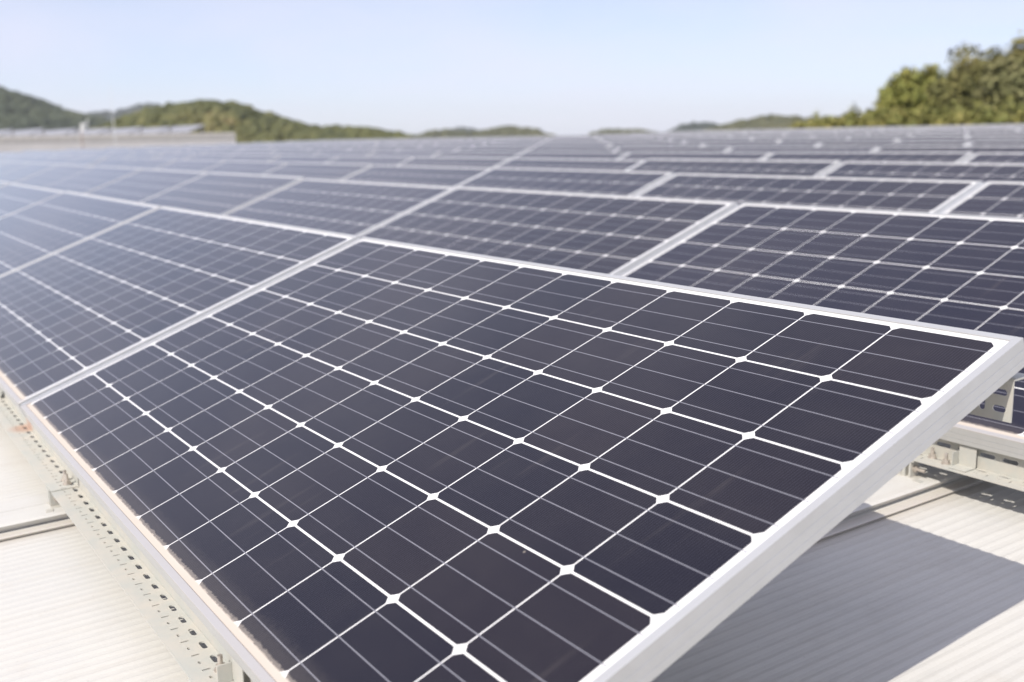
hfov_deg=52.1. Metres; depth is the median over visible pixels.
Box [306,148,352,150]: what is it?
solar panel
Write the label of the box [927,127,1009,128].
solar panel
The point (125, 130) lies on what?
rooftop panel row
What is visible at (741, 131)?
solar panel
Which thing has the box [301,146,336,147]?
solar panel
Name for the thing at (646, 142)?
solar panel
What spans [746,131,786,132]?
solar panel
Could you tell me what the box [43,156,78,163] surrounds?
solar panel
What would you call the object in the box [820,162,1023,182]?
solar panel
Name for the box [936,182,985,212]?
joint rail
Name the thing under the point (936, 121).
shrub
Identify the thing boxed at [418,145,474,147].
solar panel
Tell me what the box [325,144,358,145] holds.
solar panel
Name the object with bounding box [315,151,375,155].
solar panel
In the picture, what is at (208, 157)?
solar panel
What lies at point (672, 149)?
solar panel
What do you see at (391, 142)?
solar panel
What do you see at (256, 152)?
solar panel
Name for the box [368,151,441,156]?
solar panel
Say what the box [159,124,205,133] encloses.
rooftop panel row
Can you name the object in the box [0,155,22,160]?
solar panel
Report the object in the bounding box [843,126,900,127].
solar panel
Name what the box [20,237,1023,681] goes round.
solar panel
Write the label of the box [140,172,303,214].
solar panel
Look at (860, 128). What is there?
solar panel
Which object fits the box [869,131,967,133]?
solar panel
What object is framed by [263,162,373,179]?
solar panel
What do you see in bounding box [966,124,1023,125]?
solar panel
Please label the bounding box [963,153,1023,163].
solar panel
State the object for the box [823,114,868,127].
shrub
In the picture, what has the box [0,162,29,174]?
solar panel
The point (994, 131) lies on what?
solar panel
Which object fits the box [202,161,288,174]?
solar panel
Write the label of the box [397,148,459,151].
solar panel
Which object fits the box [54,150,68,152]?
solar panel
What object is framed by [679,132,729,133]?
solar panel
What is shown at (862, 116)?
shrub
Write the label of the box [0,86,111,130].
mountain forest
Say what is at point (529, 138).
solar panel
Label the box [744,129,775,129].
solar panel
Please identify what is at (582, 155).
solar panel
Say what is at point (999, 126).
solar panel
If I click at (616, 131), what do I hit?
ridge forest
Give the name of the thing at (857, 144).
solar panel
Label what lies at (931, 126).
solar panel
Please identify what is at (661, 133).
solar panel
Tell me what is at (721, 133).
solar panel
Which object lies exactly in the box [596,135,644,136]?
solar panel
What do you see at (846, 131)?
solar panel
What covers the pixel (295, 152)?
solar panel
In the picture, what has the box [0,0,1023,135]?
sky
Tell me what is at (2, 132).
rooftop panel row
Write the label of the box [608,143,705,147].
solar panel
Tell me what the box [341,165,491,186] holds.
solar panel
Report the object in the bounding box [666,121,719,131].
round hill forest
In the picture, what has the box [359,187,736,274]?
solar panel
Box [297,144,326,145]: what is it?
solar panel
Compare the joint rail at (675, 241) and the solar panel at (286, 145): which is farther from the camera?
the solar panel at (286, 145)
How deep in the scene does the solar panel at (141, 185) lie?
9.20 m
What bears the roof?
on the ground
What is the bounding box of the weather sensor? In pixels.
[79,119,87,147]
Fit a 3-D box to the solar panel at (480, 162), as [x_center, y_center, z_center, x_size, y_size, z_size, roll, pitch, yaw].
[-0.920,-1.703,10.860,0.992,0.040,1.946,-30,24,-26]
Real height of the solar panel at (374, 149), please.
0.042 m
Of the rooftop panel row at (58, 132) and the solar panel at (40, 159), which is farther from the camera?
the rooftop panel row at (58, 132)
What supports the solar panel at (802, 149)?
on the support rail
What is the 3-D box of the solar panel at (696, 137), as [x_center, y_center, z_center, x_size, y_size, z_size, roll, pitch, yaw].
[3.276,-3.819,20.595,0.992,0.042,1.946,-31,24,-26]
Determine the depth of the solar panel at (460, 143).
22.36 m
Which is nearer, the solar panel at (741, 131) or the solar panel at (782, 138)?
the solar panel at (782, 138)
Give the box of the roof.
[0,397,1023,681]
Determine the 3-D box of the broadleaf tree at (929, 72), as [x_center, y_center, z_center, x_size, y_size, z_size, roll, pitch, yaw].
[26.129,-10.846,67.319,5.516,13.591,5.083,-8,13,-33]
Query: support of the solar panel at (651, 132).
on the support rail
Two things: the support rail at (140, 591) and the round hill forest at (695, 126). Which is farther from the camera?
the round hill forest at (695, 126)
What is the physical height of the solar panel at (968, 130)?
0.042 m
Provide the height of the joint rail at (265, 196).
0.042 m
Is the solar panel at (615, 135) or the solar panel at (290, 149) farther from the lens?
the solar panel at (615, 135)
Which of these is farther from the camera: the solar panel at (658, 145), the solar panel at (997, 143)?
the solar panel at (658, 145)
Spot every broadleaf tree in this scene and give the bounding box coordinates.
[862,67,939,123]
[890,62,949,105]
[921,66,978,123]
[945,41,1017,113]
[971,53,1023,122]
[1002,30,1023,65]
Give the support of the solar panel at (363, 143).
on the support rail
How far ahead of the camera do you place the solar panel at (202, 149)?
27.18 m
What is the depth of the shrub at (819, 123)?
54.33 m
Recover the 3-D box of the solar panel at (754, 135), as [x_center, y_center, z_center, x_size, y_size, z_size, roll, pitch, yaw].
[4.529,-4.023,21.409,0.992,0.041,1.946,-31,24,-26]
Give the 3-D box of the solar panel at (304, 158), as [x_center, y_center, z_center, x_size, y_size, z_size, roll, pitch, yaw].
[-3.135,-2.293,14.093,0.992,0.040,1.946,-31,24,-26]
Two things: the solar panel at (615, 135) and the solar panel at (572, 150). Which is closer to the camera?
the solar panel at (572, 150)
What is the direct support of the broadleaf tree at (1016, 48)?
on the ground
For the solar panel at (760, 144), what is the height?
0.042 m
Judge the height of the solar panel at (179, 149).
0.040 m
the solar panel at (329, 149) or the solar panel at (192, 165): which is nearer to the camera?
the solar panel at (192, 165)
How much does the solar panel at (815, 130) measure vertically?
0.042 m
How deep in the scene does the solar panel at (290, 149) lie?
22.33 m
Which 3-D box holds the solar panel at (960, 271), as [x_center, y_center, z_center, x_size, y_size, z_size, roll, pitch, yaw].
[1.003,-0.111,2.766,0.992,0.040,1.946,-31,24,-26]
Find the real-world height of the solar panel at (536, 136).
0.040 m
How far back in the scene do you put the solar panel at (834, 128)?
28.91 m
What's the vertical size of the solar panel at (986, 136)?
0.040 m
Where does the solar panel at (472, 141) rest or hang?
on the support rail
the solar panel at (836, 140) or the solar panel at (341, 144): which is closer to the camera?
the solar panel at (836, 140)
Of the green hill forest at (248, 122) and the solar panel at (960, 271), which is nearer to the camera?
the solar panel at (960, 271)
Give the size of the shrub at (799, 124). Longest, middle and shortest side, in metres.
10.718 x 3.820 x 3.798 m
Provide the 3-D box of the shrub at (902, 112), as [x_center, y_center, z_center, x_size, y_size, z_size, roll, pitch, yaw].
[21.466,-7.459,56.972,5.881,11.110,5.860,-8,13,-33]
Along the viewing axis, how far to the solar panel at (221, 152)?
21.44 m
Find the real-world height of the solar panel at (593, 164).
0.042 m
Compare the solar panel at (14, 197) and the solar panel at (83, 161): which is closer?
the solar panel at (14, 197)
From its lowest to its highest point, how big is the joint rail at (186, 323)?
0.042 m
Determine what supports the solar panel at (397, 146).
on the support rail
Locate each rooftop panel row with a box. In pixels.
[0,129,15,135]
[1,128,46,135]
[32,128,79,134]
[66,128,112,134]
[101,127,143,133]
[130,126,173,133]
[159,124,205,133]
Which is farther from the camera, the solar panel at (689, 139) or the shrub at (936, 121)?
the shrub at (936, 121)
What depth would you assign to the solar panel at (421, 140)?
32.82 m
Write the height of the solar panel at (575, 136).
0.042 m
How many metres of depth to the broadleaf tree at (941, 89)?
60.55 m
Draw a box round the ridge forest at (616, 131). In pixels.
[588,128,656,134]
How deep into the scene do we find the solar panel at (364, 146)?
23.02 m
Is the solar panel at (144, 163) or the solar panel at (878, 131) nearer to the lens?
the solar panel at (144, 163)
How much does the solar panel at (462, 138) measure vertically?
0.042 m
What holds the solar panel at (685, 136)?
on the support rail
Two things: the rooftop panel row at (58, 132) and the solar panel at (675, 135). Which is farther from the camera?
the rooftop panel row at (58, 132)
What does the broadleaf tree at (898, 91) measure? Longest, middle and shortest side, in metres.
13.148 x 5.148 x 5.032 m
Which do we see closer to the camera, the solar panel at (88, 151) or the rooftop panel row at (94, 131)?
the solar panel at (88, 151)
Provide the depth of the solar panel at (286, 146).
26.37 m
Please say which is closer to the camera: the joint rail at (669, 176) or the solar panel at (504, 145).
the joint rail at (669, 176)
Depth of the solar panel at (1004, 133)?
15.88 m
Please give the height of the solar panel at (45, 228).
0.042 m
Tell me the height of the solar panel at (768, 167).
0.040 m
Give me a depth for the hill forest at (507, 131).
719.09 m
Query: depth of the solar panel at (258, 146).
28.03 m
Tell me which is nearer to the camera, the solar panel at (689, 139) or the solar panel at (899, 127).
the solar panel at (689, 139)
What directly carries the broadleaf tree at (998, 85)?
on the ground
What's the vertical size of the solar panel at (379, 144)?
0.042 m
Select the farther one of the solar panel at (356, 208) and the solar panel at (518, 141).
the solar panel at (518, 141)
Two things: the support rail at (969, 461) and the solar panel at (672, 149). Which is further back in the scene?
the solar panel at (672, 149)
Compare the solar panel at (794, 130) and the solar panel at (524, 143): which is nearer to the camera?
the solar panel at (524, 143)
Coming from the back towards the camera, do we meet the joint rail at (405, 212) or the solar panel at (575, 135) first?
the solar panel at (575, 135)
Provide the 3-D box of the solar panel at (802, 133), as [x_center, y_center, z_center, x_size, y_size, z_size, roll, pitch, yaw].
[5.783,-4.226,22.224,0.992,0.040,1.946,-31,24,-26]
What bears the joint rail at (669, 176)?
on the support rail
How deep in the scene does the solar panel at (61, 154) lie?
27.14 m
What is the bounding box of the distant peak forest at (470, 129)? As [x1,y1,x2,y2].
[450,127,479,131]
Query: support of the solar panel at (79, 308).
on the support rail at (52, 477)
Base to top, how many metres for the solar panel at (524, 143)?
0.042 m
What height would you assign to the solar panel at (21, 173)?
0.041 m
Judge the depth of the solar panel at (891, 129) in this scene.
23.92 m
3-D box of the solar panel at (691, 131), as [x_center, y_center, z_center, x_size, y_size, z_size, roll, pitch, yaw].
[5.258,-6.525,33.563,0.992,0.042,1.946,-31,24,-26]
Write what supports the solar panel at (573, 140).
on the support rail
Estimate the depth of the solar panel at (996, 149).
9.55 m
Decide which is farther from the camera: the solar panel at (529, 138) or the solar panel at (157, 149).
the solar panel at (157, 149)
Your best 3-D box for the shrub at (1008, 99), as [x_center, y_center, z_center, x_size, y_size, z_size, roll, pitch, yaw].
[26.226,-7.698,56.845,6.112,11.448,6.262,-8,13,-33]
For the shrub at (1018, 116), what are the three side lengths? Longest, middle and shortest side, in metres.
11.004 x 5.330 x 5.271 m
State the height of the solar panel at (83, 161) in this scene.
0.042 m
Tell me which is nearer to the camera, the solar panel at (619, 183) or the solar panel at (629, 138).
the solar panel at (619, 183)
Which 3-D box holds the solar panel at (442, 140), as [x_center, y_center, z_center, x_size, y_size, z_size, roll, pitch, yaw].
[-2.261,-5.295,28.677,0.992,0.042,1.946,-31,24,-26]
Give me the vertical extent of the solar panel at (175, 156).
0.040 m
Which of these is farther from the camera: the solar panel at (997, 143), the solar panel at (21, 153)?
the solar panel at (21, 153)
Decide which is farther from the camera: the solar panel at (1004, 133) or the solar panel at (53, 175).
the solar panel at (1004, 133)
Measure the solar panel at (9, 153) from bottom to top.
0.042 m
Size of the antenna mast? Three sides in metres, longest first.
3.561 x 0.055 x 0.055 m
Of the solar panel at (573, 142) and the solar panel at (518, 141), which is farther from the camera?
the solar panel at (518, 141)
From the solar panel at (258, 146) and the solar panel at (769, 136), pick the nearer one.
the solar panel at (769, 136)
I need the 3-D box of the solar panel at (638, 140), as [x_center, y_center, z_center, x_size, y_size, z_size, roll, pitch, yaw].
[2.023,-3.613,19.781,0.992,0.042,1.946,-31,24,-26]
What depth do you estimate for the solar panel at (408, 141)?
30.47 m
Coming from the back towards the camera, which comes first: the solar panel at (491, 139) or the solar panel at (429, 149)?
the solar panel at (491, 139)
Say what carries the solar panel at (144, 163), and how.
on the rear rail
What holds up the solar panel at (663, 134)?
on the support rail
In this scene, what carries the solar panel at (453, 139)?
on the support rail
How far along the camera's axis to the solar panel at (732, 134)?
23.98 m
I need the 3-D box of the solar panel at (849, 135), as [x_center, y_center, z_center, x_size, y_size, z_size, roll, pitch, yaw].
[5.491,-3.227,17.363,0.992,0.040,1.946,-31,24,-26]
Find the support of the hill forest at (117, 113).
on the far hill
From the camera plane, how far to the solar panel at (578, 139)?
23.80 m
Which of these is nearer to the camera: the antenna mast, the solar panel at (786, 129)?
the solar panel at (786, 129)
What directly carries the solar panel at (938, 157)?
on the support rail
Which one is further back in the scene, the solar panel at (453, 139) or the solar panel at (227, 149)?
the solar panel at (453, 139)
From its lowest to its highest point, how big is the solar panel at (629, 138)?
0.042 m
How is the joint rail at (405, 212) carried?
on the support rail
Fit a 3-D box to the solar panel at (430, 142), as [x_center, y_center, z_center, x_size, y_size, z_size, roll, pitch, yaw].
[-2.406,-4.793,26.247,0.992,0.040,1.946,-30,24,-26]
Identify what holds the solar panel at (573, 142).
on the rear rail
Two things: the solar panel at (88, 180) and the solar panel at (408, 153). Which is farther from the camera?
the solar panel at (408, 153)
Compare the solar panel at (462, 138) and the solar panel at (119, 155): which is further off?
the solar panel at (462, 138)
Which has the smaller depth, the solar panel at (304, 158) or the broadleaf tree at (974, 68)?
the solar panel at (304, 158)
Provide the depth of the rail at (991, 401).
1.40 m
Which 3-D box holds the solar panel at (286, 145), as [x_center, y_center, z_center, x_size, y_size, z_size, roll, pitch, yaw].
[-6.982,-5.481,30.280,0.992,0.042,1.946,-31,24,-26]
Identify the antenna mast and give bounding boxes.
[110,90,115,146]
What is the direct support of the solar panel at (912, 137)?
on the support rail
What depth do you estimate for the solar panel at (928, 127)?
24.84 m
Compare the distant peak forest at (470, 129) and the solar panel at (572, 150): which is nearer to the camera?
the solar panel at (572, 150)
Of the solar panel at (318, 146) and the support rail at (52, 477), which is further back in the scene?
the solar panel at (318, 146)
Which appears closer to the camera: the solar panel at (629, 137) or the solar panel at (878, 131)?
the solar panel at (878, 131)
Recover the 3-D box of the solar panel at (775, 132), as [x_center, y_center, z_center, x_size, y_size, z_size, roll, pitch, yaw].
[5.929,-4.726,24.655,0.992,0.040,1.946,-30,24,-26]
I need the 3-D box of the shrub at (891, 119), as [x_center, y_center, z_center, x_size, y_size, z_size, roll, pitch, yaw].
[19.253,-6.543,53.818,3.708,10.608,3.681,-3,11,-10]
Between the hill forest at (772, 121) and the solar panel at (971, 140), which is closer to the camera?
the solar panel at (971, 140)
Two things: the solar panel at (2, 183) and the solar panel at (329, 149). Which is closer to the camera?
the solar panel at (2, 183)
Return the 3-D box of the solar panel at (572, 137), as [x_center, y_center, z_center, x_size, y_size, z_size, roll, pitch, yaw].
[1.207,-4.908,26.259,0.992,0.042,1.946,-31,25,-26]
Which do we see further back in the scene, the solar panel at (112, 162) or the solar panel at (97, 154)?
the solar panel at (97, 154)
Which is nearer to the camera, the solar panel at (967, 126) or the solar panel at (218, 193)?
the solar panel at (218, 193)
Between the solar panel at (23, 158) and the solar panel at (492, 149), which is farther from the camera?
the solar panel at (23, 158)
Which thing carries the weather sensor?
attached to the edge flashing
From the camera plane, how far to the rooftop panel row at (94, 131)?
53.02 m
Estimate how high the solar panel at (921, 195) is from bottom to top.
0.040 m
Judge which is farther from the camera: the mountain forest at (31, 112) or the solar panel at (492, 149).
the mountain forest at (31, 112)
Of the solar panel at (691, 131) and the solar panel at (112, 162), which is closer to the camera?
the solar panel at (112, 162)
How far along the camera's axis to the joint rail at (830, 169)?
6.98 m
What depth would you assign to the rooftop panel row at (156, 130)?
54.08 m
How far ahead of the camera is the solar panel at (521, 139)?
25.73 m
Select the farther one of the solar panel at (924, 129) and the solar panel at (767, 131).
the solar panel at (767, 131)
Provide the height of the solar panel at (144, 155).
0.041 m
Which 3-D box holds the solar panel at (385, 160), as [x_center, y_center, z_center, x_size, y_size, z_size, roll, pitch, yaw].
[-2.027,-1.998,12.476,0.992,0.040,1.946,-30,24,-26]
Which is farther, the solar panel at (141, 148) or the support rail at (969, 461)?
the solar panel at (141, 148)
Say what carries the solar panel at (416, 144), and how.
on the support rail
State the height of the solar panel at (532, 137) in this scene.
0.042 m
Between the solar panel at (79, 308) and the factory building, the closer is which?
the solar panel at (79, 308)
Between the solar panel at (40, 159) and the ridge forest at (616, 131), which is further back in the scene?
the ridge forest at (616, 131)
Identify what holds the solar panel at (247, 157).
on the rear rail
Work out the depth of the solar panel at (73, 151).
32.83 m
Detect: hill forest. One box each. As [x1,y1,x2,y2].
[85,102,161,119]
[90,99,423,142]
[410,125,556,137]
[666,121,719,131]
[702,112,869,130]
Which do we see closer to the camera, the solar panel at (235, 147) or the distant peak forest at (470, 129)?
the solar panel at (235, 147)
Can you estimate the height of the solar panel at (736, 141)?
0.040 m
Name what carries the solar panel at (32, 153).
on the rear rail
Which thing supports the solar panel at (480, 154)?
on the support rail
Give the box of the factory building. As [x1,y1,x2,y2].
[0,132,235,151]
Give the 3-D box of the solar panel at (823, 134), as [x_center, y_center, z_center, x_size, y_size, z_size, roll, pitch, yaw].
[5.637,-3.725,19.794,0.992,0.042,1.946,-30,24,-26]
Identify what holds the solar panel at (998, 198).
on the rear rail
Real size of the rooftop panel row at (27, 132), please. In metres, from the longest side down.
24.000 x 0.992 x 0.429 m
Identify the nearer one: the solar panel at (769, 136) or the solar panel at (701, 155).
the solar panel at (701, 155)
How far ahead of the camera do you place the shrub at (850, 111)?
56.13 m
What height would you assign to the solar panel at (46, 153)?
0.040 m
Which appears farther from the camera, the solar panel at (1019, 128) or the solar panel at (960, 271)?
the solar panel at (1019, 128)
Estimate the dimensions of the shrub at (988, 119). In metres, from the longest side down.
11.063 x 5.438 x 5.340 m
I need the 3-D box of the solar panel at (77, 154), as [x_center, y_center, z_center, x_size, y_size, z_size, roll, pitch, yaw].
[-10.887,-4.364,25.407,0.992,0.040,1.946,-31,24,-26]
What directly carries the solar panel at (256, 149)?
on the support rail
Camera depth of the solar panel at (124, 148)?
33.66 m
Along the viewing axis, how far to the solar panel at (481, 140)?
27.23 m
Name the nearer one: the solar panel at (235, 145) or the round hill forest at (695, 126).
the solar panel at (235, 145)
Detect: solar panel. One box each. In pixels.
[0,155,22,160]
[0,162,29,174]
[0,163,59,182]
[0,181,9,186]
[0,183,64,217]
[0,191,160,275]
[0,206,358,416]
[2,152,17,154]
[9,155,37,161]
[13,152,29,154]
[15,164,95,187]
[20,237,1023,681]
[25,152,40,155]
[25,156,57,162]
[36,152,55,155]
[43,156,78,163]
[44,166,142,193]
[50,153,71,155]
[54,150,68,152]
[64,150,82,152]
[64,157,106,165]
[65,153,90,156]
[78,150,98,152]
[83,153,111,156]
[85,169,208,201]
[88,158,135,166]
[104,153,135,157]
[116,148,133,149]
[119,158,177,168]
[127,153,162,158]
[132,148,151,149]
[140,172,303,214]
[149,148,168,150]
[153,154,195,159]
[157,160,224,171]
[166,148,192,150]
[184,154,232,160]
[188,148,216,150]
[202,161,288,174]
[203,151,238,154]
[212,148,243,150]
[221,146,246,147]
[221,154,281,161]
[225,145,247,146]
[226,179,455,235]
[232,151,276,154]
[240,148,274,150]
[245,146,272,147]
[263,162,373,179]
[268,155,339,162]
[270,148,310,150]
[270,151,321,154]
[271,144,297,145]
[271,146,302,147]
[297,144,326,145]
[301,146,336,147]
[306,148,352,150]
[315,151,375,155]
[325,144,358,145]
[327,156,413,164]
[335,145,376,147]
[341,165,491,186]
[346,142,377,143]
[348,148,400,150]
[359,143,396,145]
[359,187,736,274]
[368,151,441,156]
[373,145,421,147]
[376,142,411,143]
[393,141,423,141]
[395,143,437,144]
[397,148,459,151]
[399,157,510,167]
[406,139,436,140]
[412,142,449,142]
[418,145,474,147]
[424,140,461,141]
[432,151,522,157]
[436,143,484,144]
[437,139,469,139]
[447,138,477,138]
[450,141,494,142]
[454,147,531,151]
[456,167,672,195]
[462,140,500,140]
[471,138,508,139]
[473,145,535,146]
[484,142,541,144]
[493,140,545,142]
[497,158,644,170]
[501,139,547,140]
[509,138,549,138]
[514,137,551,137]
[514,152,629,159]
[519,136,553,136]
[525,148,617,151]
[532,143,612,147]
[541,142,606,143]
[544,140,602,141]
[548,138,600,139]
[550,137,597,138]
[552,136,595,137]
[554,135,594,136]
[594,134,632,134]
[595,134,639,135]
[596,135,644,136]
[599,136,651,137]
[599,137,660,139]
[602,139,671,141]
[605,141,685,143]
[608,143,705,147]
[613,147,731,151]
[618,152,772,159]
[620,202,1023,459]
[627,159,840,176]
[630,132,671,133]
[636,173,980,212]
[640,134,687,134]
[644,133,678,133]
[646,134,700,135]
[653,135,713,137]
[660,136,730,138]
[670,137,752,140]
[677,131,706,131]
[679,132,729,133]
[683,139,781,143]
[690,132,745,133]
[701,133,763,134]
[702,143,819,146]
[715,134,784,136]
[719,130,769,131]
[726,147,878,152]
[731,135,813,137]
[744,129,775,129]
[745,131,809,133]
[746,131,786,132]
[752,137,848,139]
[755,129,806,130]
[762,152,973,162]
[764,132,835,133]
[771,129,827,130]
[778,138,898,142]
[785,133,867,135]
[788,129,852,131]
[807,128,859,129]
[810,130,881,131]
[813,134,910,136]
[817,142,969,146]
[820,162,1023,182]
[828,128,891,129]
[836,130,919,132]
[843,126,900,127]
[848,135,968,138]
[854,128,925,129]
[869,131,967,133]
[874,146,1023,153]
[879,126,930,127]
[883,129,965,130]
[893,127,956,128]
[897,137,1023,142]
[902,125,965,126]
[911,132,1023,135]
[920,129,1017,131]
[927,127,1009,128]
[932,125,1003,126]
[942,181,1023,217]
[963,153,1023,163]
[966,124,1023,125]
[967,141,1023,145]
[968,125,1023,126]
[968,127,1023,129]
[968,130,1023,132]
[968,135,1023,137]
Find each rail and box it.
[0,388,78,512]
[21,238,359,405]
[50,479,252,681]
[224,179,303,214]
[358,188,454,235]
[616,204,738,275]
[633,173,676,195]
[817,162,843,176]
[898,439,1023,491]
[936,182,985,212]
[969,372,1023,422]
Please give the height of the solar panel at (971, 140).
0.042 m
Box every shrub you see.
[785,109,825,128]
[808,115,837,127]
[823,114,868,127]
[839,102,874,125]
[849,104,899,126]
[866,109,916,126]
[889,103,943,125]
[898,98,979,125]
[937,97,1010,124]
[978,91,1023,123]
[995,106,1023,123]
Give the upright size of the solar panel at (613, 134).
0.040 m
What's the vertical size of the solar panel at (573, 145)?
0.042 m

